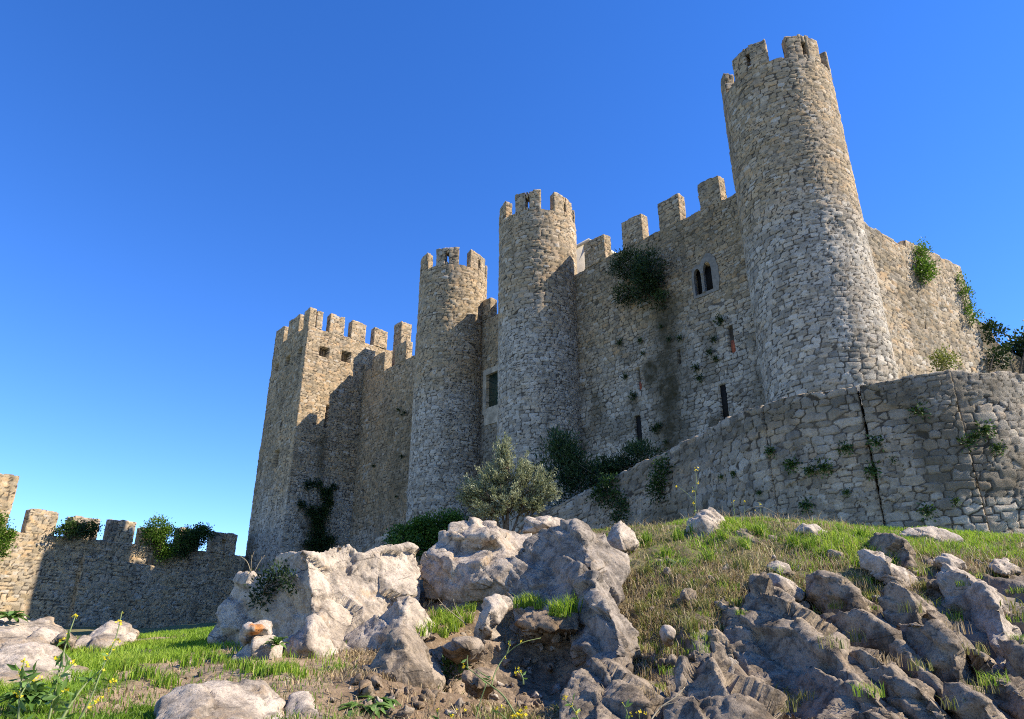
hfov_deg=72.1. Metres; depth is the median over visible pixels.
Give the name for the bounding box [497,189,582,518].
round tower
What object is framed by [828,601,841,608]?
grass tuft
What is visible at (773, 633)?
rock slab
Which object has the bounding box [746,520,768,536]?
grass tuft
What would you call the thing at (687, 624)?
grass tuft
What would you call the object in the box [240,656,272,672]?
grass tuft
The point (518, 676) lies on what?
loose stone
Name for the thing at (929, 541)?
grass tuft
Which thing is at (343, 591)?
boulder
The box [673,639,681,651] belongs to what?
grass tuft
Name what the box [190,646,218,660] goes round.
grass tuft
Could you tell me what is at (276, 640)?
leafy plant
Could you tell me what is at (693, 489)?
wildflower
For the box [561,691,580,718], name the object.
wildflower
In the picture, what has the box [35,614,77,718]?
wildflower
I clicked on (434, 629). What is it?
grass tuft
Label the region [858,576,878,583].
grass tuft
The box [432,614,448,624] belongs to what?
grass tuft
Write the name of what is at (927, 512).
bush
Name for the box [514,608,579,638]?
rock
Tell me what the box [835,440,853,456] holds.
bush
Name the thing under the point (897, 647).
rock slab
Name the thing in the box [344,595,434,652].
boulder
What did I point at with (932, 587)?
rock
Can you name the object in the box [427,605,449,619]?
grass tuft
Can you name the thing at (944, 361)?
wall shrub
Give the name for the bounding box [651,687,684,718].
dry stalk
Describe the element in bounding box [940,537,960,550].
grass tuft
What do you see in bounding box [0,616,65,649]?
boulder
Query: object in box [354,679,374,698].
loose stone
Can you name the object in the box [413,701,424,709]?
loose stone
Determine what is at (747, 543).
grass tuft
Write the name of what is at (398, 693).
loose stone
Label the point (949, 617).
grass tuft
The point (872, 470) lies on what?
bush
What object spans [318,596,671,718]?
dry grass
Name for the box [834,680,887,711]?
rock slab
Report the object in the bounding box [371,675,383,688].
loose stone
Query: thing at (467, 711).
loose stone
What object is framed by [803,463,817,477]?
bush
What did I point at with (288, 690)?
dry grass
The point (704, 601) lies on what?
grass tuft
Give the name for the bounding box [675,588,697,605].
rock
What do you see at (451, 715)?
wildflower
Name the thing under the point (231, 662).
grass tuft
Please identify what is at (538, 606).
grass tuft
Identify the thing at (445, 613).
grass tuft
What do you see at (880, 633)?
rock slab
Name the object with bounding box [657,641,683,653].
grass tuft
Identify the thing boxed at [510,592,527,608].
grass tuft
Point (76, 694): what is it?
wildflower
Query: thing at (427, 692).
loose stone
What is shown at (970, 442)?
bush
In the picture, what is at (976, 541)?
grass tuft
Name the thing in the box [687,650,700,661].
rock
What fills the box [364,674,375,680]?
loose stone
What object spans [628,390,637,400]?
bush
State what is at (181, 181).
sky
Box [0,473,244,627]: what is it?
rampart wall
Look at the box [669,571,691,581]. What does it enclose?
grass tuft
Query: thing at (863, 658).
rock slab
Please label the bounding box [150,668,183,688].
grass tuft
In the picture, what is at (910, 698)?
rock slab
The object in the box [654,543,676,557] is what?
grass tuft
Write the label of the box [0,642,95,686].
boulder
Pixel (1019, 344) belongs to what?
dark tree
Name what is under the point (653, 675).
grass tuft
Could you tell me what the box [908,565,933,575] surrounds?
grass tuft
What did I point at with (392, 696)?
loose stone
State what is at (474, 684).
rock
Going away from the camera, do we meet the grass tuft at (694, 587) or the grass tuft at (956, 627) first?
the grass tuft at (956, 627)
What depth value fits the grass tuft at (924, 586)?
9.41 m
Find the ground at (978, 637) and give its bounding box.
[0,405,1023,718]
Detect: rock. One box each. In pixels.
[50,631,76,651]
[232,635,285,661]
[239,620,272,645]
[284,691,330,718]
[441,636,484,665]
[443,628,588,710]
[461,666,496,699]
[473,594,512,641]
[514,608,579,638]
[522,515,560,534]
[607,520,638,553]
[633,662,649,672]
[649,656,657,667]
[657,654,676,672]
[659,625,675,646]
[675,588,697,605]
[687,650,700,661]
[705,628,733,658]
[728,657,738,673]
[736,528,776,544]
[748,573,759,581]
[767,560,794,576]
[767,573,805,601]
[794,523,826,536]
[797,601,811,609]
[857,549,918,587]
[876,612,883,618]
[897,526,963,542]
[925,579,942,596]
[933,553,966,570]
[988,557,1020,576]
[997,639,1023,679]
[1004,662,1011,674]
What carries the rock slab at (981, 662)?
on the ground at (978, 637)
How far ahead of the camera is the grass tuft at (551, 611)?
8.63 m
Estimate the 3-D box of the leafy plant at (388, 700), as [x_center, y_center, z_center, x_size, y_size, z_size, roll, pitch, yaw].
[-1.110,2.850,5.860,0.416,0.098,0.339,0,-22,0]
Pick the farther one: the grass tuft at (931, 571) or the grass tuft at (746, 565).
the grass tuft at (746, 565)
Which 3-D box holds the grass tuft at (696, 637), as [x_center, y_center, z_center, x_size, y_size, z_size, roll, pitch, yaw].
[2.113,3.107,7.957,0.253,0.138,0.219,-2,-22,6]
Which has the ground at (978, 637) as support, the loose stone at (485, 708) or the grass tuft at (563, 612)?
the loose stone at (485, 708)
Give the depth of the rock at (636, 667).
7.79 m
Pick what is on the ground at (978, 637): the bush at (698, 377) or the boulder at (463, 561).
the boulder at (463, 561)
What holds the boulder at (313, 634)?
on the ground at (978, 637)
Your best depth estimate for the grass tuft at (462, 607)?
10.00 m
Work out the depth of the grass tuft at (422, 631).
8.89 m
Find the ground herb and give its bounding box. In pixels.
[439,655,473,687]
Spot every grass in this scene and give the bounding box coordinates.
[0,625,357,718]
[0,631,354,718]
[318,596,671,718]
[430,569,1023,718]
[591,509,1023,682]
[592,516,1023,696]
[597,514,1023,640]
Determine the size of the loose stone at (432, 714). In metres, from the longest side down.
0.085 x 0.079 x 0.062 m
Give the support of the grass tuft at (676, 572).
on the ground at (978, 637)
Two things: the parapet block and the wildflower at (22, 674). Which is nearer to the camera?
the wildflower at (22, 674)
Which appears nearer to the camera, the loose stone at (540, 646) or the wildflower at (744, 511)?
the loose stone at (540, 646)
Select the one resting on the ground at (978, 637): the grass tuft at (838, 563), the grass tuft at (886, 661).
the grass tuft at (838, 563)
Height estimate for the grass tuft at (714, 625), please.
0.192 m
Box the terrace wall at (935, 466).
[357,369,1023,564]
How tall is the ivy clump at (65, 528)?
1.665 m
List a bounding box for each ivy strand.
[244,558,297,611]
[582,472,619,508]
[604,485,632,525]
[645,453,675,506]
[955,267,986,324]
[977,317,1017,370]
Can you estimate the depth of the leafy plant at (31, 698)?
4.82 m
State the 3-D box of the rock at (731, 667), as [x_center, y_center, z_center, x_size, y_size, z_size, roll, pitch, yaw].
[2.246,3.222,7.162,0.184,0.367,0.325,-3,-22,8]
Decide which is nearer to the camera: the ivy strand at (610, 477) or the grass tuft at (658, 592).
the grass tuft at (658, 592)
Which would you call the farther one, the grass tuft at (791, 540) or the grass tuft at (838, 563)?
the grass tuft at (791, 540)
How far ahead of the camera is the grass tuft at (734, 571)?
9.95 m
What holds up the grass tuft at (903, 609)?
on the rock slab at (894, 592)
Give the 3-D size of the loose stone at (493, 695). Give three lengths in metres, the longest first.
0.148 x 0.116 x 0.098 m
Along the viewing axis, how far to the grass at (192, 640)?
7.29 m
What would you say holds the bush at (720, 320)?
attached to the curtain wall at (705, 280)
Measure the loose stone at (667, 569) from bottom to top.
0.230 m
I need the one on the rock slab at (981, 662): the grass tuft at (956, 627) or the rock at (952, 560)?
the grass tuft at (956, 627)
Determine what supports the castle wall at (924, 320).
on the ground at (978, 637)
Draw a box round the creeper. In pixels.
[295,476,338,552]
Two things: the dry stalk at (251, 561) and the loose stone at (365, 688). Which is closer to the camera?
the loose stone at (365, 688)
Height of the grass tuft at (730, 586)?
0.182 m
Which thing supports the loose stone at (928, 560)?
on the ground at (978, 637)
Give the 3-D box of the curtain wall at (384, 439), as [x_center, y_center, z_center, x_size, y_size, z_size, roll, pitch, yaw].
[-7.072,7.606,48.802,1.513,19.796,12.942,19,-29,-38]
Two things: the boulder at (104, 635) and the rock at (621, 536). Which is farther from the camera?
the rock at (621, 536)
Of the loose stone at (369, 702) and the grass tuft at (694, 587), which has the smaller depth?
the loose stone at (369, 702)
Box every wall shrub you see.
[603,244,670,313]
[910,237,940,284]
[924,344,962,371]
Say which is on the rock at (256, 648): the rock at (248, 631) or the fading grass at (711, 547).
the rock at (248, 631)
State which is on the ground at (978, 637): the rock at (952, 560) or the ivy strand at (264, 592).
the rock at (952, 560)
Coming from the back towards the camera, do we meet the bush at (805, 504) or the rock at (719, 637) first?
the bush at (805, 504)
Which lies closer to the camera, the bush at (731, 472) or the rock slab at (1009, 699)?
the rock slab at (1009, 699)
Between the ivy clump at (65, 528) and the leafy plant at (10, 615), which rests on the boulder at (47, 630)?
the leafy plant at (10, 615)
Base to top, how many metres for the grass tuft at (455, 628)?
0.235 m
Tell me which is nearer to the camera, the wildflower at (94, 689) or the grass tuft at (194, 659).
the wildflower at (94, 689)
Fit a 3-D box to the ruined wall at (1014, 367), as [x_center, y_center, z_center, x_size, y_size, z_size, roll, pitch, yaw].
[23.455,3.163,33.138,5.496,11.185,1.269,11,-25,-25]
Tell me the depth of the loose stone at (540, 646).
8.54 m
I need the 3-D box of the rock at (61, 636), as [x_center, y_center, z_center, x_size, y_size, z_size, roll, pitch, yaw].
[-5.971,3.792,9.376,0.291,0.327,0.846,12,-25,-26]
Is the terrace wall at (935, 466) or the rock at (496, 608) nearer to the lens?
the rock at (496, 608)
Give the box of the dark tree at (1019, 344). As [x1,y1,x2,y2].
[1000,320,1023,373]
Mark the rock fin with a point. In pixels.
(550, 562)
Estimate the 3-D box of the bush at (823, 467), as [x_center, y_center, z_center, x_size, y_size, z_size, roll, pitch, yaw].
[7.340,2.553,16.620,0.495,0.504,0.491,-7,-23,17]
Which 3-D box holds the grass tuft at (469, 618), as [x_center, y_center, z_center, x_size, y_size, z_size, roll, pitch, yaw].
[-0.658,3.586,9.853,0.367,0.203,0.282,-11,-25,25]
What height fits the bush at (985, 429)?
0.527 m
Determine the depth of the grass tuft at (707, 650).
7.65 m
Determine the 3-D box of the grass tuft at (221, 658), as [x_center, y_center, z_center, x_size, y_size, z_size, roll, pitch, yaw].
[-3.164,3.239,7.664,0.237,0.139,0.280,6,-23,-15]
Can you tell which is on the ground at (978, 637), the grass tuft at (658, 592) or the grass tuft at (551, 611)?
the grass tuft at (658, 592)
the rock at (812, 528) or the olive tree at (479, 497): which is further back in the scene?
the olive tree at (479, 497)
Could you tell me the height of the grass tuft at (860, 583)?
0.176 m
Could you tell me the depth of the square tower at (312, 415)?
52.83 m
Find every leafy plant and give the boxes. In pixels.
[0,611,29,622]
[0,682,53,710]
[42,696,65,707]
[262,636,289,648]
[339,701,394,718]
[357,695,400,705]
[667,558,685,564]
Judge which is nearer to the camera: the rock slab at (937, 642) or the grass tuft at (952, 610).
the rock slab at (937, 642)
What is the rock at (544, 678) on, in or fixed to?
on the ground at (978, 637)
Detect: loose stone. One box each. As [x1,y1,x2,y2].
[350,673,361,684]
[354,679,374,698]
[363,698,371,705]
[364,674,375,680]
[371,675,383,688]
[374,696,382,703]
[384,694,394,706]
[386,707,393,714]
[389,688,403,698]
[394,703,414,718]
[403,685,413,697]
[410,696,418,705]
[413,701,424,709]
[418,688,436,703]
[427,712,435,717]
[429,634,436,639]
[433,653,442,661]
[444,709,454,715]
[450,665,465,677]
[453,697,466,709]
[462,709,471,716]
[472,661,483,668]
[477,705,490,712]
[489,691,498,699]
[502,655,512,665]
[512,671,523,680]
[516,700,524,707]
[519,657,529,668]
[524,702,535,709]
[526,657,537,662]
[530,691,543,698]
[534,698,544,708]
[535,643,544,651]
[546,662,554,671]
[550,683,560,694]
[551,633,560,643]
[663,567,671,574]
[714,596,732,612]
[827,549,843,558]
[921,556,933,565]
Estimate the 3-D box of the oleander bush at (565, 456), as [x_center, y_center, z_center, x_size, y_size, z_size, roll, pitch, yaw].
[2.550,4.055,26.274,4.154,3.754,2.444,-4,-23,10]
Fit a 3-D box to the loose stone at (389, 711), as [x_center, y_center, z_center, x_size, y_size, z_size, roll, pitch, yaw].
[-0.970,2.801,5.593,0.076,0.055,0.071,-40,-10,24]
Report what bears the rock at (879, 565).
on the ground at (978, 637)
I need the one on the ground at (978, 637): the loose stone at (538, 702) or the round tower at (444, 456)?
the round tower at (444, 456)
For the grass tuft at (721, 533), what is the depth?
11.73 m
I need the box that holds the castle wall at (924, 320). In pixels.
[864,222,989,378]
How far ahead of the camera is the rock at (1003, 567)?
9.72 m
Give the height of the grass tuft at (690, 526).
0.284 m
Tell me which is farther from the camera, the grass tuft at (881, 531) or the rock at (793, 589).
the grass tuft at (881, 531)
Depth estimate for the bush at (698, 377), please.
31.38 m
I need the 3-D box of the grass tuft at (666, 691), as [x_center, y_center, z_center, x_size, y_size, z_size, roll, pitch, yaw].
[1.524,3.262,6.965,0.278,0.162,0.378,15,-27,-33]
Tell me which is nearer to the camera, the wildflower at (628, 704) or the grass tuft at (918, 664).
the wildflower at (628, 704)
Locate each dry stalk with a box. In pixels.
[239,553,261,573]
[439,600,465,623]
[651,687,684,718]
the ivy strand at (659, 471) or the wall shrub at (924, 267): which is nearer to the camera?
the ivy strand at (659, 471)
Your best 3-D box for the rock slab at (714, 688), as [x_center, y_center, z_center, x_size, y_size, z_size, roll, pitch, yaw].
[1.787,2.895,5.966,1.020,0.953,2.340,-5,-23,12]
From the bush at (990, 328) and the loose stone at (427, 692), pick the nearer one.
the loose stone at (427, 692)
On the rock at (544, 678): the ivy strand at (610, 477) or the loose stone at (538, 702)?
the loose stone at (538, 702)
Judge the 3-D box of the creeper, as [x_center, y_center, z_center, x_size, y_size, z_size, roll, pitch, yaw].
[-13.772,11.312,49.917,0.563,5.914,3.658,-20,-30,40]
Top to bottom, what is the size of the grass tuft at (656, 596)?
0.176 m
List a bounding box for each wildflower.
[2,658,42,718]
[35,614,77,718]
[55,668,116,718]
[79,611,123,718]
[432,708,466,718]
[461,638,539,718]
[491,704,527,718]
[514,667,526,684]
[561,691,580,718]
[622,699,646,718]
[676,467,698,511]
[733,500,761,520]
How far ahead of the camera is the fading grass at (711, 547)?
10.88 m
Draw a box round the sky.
[0,0,1023,555]
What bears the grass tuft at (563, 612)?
on the rock at (533, 621)
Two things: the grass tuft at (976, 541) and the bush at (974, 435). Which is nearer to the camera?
the grass tuft at (976, 541)
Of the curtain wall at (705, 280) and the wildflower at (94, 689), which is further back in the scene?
the curtain wall at (705, 280)
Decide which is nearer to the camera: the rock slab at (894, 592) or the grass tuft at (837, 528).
the rock slab at (894, 592)
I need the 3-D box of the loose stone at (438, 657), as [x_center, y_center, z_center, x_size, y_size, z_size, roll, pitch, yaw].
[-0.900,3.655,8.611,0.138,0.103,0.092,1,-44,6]
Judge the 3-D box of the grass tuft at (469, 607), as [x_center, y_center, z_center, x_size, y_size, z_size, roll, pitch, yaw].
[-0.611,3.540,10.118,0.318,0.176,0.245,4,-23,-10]
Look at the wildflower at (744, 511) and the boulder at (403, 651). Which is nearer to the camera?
the boulder at (403, 651)
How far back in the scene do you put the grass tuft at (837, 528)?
11.94 m
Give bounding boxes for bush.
[529,420,611,507]
[580,437,666,488]
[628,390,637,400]
[649,424,659,433]
[690,362,701,372]
[693,373,704,381]
[705,347,712,355]
[708,335,716,342]
[713,313,725,325]
[730,469,735,478]
[763,445,776,457]
[783,454,802,474]
[798,496,815,514]
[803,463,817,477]
[812,456,832,478]
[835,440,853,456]
[842,487,851,497]
[864,460,881,480]
[865,434,886,451]
[907,400,931,419]
[916,501,939,522]
[948,496,961,507]
[956,430,977,452]
[968,430,982,441]
[972,418,997,442]
[989,439,1007,455]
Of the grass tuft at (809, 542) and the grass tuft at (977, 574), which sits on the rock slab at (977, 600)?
the grass tuft at (977, 574)
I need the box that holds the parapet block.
[392,321,411,365]
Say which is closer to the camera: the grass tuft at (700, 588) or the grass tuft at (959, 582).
the grass tuft at (959, 582)
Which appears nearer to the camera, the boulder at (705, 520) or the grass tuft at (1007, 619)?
the grass tuft at (1007, 619)
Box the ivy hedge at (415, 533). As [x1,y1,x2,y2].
[381,507,468,559]
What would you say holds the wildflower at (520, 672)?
on the ground at (978, 637)
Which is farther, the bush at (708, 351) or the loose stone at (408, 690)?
the bush at (708, 351)
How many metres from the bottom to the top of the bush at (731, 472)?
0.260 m
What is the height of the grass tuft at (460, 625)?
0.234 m
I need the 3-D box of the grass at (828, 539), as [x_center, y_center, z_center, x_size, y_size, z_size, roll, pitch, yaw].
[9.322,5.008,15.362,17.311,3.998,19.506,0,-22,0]
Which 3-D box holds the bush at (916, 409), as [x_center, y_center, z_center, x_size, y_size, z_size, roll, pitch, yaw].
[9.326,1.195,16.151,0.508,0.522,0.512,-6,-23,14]
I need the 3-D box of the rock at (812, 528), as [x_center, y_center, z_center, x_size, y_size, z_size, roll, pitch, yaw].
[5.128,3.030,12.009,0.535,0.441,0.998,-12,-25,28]
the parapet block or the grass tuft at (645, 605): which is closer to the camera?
the grass tuft at (645, 605)
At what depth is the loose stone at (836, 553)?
10.49 m
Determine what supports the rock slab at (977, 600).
on the ground at (978, 637)
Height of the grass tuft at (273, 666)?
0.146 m
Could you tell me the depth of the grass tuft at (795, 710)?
5.69 m
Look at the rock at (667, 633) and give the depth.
7.73 m
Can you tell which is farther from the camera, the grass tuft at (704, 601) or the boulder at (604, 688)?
the grass tuft at (704, 601)
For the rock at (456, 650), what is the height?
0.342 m
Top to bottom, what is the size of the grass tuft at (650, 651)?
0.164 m
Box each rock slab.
[567,570,641,666]
[662,641,787,718]
[720,606,745,627]
[723,572,907,718]
[805,570,882,614]
[820,607,909,662]
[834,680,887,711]
[849,648,908,683]
[864,532,917,569]
[877,581,947,626]
[879,674,951,718]
[887,636,950,716]
[895,619,975,684]
[923,610,1005,689]
[936,562,1023,668]
[941,682,1010,718]
[992,674,1023,718]
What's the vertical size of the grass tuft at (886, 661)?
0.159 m
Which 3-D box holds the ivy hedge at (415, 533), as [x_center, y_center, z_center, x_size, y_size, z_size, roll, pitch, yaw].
[-3.587,7.394,29.602,4.204,2.317,2.315,-5,-23,13]
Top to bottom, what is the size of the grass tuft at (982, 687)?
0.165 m
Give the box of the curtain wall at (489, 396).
[479,297,498,520]
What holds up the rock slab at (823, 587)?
on the ground at (978, 637)
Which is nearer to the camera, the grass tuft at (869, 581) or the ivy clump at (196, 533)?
the grass tuft at (869, 581)
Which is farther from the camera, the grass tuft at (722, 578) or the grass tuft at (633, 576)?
the grass tuft at (633, 576)
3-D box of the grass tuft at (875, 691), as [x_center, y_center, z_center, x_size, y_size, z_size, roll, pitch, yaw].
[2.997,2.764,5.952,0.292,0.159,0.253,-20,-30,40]
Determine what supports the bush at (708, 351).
attached to the curtain wall at (705, 280)
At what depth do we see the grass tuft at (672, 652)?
7.81 m
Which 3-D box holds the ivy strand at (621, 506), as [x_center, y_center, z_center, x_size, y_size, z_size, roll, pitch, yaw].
[3.558,4.813,22.951,1.078,1.448,0.844,0,-22,0]
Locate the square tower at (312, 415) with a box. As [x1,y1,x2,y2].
[243,307,392,574]
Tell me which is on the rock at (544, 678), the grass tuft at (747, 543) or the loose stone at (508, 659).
the loose stone at (508, 659)
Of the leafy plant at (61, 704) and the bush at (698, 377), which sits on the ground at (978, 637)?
the leafy plant at (61, 704)
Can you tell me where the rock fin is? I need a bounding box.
[505,518,630,634]
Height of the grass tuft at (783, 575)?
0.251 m
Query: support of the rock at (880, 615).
on the ground at (978, 637)
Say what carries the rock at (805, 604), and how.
on the rock slab at (773, 633)
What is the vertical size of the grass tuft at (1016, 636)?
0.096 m
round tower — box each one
[406,247,486,524]
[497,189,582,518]
[721,34,898,404]
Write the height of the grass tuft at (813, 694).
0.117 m
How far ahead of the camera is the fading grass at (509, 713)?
8.58 m
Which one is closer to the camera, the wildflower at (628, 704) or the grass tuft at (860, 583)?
the wildflower at (628, 704)
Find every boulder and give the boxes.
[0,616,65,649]
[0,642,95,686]
[72,620,139,652]
[154,679,286,718]
[207,542,420,651]
[283,613,338,658]
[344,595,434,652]
[362,625,445,690]
[420,516,531,602]
[558,657,666,718]
[686,507,725,537]
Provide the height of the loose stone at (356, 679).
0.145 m
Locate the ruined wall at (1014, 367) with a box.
[975,318,1023,373]
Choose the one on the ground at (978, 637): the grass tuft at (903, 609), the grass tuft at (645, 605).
the grass tuft at (645, 605)
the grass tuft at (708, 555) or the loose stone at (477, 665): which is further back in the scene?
the grass tuft at (708, 555)
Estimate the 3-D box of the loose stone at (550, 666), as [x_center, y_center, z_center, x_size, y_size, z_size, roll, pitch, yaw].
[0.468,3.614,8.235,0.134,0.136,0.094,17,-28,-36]
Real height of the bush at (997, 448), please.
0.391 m
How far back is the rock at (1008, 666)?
6.69 m
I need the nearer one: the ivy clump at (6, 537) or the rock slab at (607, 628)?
the rock slab at (607, 628)
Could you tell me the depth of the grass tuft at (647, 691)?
5.96 m
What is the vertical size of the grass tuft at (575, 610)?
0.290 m
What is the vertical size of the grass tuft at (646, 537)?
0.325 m
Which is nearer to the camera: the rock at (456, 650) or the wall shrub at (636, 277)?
the rock at (456, 650)
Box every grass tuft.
[117,657,147,670]
[129,662,164,680]
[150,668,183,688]
[173,650,209,667]
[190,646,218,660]
[211,651,233,663]
[223,656,244,670]
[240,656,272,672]
[251,662,275,678]
[263,660,288,674]
[278,658,301,672]
[287,665,308,678]
[414,621,429,635]
[424,615,440,632]
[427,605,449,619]
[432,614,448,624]
[436,624,451,637]
[440,607,459,621]
[443,616,461,631]
[446,612,465,627]
[452,604,466,616]
[459,608,476,622]
[465,602,477,611]
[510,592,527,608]
[523,588,541,606]
[530,595,547,609]
[547,594,565,615]
[553,593,578,616]
[557,590,584,612]
[630,573,642,581]
[631,600,654,614]
[635,663,667,678]
[636,562,656,576]
[637,530,654,544]
[640,642,659,654]
[641,684,659,697]
[648,584,666,596]
[648,591,661,600]
[652,673,671,680]
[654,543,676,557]
[654,643,674,653]
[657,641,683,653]
[658,663,674,674]
[658,680,675,696]
[660,644,684,658]
[668,567,683,579]
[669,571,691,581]
[670,525,684,540]
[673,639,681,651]
[679,613,702,631]
[679,647,693,655]
[684,520,696,534]
[686,581,703,592]
[690,630,708,640]
[692,597,710,609]
[693,585,712,594]
[693,641,709,652]
[694,546,718,563]
[705,619,722,631]
[713,571,729,584]
[715,528,730,540]
[719,564,744,576]
[719,580,739,591]
[730,553,750,570]
[732,531,756,550]
[735,609,746,614]
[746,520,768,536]
[768,563,787,576]
[781,530,803,548]
[781,696,796,712]
[783,692,800,706]
[797,532,820,551]
[798,688,818,700]
[816,543,832,556]
[817,631,847,648]
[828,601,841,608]
[830,523,844,532]
[831,558,848,566]
[845,629,866,641]
[849,522,870,536]
[849,680,884,697]
[852,578,867,587]
[858,572,872,580]
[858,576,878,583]
[869,524,892,535]
[869,651,902,666]
[892,600,922,612]
[906,563,934,576]
[906,657,933,670]
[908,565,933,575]
[912,578,926,592]
[923,535,934,545]
[933,694,963,710]
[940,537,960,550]
[942,609,963,621]
[944,617,972,634]
[951,604,964,612]
[955,578,968,586]
[960,673,999,693]
[961,642,989,654]
[963,561,985,572]
[969,538,986,545]
[969,571,984,578]
[974,668,1010,685]
[1000,540,1018,552]
[1006,614,1022,621]
[1007,633,1023,639]
[1010,586,1023,593]
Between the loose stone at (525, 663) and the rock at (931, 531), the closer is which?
the loose stone at (525, 663)
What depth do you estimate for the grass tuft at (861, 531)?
11.46 m
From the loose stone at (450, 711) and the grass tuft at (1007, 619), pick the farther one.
the grass tuft at (1007, 619)
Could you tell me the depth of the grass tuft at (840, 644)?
6.83 m
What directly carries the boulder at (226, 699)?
on the ground at (978, 637)
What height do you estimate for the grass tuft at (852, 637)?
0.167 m
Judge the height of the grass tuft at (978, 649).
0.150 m
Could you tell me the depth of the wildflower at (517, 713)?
4.39 m
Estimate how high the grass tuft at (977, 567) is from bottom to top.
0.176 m
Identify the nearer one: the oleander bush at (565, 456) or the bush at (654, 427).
the oleander bush at (565, 456)
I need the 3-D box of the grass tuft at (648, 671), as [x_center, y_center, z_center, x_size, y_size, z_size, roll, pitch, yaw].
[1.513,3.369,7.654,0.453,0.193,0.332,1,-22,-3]
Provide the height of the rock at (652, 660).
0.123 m
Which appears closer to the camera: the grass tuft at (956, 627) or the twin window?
the grass tuft at (956, 627)
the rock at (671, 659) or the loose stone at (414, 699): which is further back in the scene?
the rock at (671, 659)
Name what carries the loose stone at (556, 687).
on the rock at (544, 678)
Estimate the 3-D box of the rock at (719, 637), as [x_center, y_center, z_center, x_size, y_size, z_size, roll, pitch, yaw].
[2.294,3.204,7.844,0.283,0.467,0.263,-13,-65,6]
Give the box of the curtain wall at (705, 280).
[575,175,765,487]
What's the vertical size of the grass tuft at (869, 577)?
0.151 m
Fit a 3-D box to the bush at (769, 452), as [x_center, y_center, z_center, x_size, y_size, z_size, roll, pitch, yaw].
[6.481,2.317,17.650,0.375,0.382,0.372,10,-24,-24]
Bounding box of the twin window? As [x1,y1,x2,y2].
[692,253,719,298]
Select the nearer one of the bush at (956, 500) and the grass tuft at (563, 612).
the grass tuft at (563, 612)
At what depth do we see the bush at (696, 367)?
31.66 m
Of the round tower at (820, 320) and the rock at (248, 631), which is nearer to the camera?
the rock at (248, 631)
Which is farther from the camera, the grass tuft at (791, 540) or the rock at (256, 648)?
the grass tuft at (791, 540)
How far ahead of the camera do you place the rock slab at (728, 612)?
8.44 m
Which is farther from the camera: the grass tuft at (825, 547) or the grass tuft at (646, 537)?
the grass tuft at (646, 537)
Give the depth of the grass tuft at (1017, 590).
9.02 m
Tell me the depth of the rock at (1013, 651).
6.57 m
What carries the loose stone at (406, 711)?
on the ground at (978, 637)
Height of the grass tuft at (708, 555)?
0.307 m
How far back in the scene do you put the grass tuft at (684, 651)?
7.81 m
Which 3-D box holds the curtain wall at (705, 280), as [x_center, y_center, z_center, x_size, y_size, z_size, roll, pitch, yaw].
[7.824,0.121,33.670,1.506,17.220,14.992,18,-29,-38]
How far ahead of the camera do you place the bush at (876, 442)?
16.19 m
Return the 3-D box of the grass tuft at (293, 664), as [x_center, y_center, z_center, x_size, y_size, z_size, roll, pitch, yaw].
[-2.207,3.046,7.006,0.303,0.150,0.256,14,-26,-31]
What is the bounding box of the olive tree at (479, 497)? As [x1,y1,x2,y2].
[454,431,562,533]
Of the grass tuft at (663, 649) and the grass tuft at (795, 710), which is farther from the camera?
the grass tuft at (663, 649)
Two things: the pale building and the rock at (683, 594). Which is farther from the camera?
the pale building
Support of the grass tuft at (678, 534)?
on the ground at (978, 637)
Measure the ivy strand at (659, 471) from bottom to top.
1.695 m
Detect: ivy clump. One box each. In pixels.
[0,510,18,560]
[50,516,104,541]
[136,514,181,566]
[167,522,217,559]
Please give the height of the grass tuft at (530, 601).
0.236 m
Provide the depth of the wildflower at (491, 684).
4.55 m
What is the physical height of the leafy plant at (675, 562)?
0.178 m
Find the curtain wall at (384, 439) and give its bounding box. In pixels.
[349,340,415,550]
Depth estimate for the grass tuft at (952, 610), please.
8.60 m
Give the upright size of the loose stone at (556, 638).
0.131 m
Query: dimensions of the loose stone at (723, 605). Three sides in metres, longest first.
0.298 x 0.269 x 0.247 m
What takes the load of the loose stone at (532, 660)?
on the rock at (544, 678)
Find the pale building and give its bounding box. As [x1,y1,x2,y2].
[576,238,615,273]
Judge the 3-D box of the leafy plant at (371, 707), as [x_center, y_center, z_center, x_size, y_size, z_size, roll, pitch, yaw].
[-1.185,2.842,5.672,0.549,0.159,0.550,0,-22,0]
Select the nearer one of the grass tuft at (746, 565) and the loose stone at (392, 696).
the loose stone at (392, 696)
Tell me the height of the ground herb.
0.558 m
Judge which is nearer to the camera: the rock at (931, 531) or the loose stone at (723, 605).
the loose stone at (723, 605)
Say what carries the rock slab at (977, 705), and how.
on the ground at (978, 637)
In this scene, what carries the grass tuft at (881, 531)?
on the ground at (978, 637)
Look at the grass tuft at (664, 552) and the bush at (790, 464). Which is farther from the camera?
the bush at (790, 464)
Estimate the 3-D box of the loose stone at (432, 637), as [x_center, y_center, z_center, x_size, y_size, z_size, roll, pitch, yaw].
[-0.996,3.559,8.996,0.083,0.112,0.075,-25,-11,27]
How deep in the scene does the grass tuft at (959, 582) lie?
8.64 m
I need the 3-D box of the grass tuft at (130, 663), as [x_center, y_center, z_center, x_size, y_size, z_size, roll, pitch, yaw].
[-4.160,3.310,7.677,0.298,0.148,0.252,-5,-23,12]

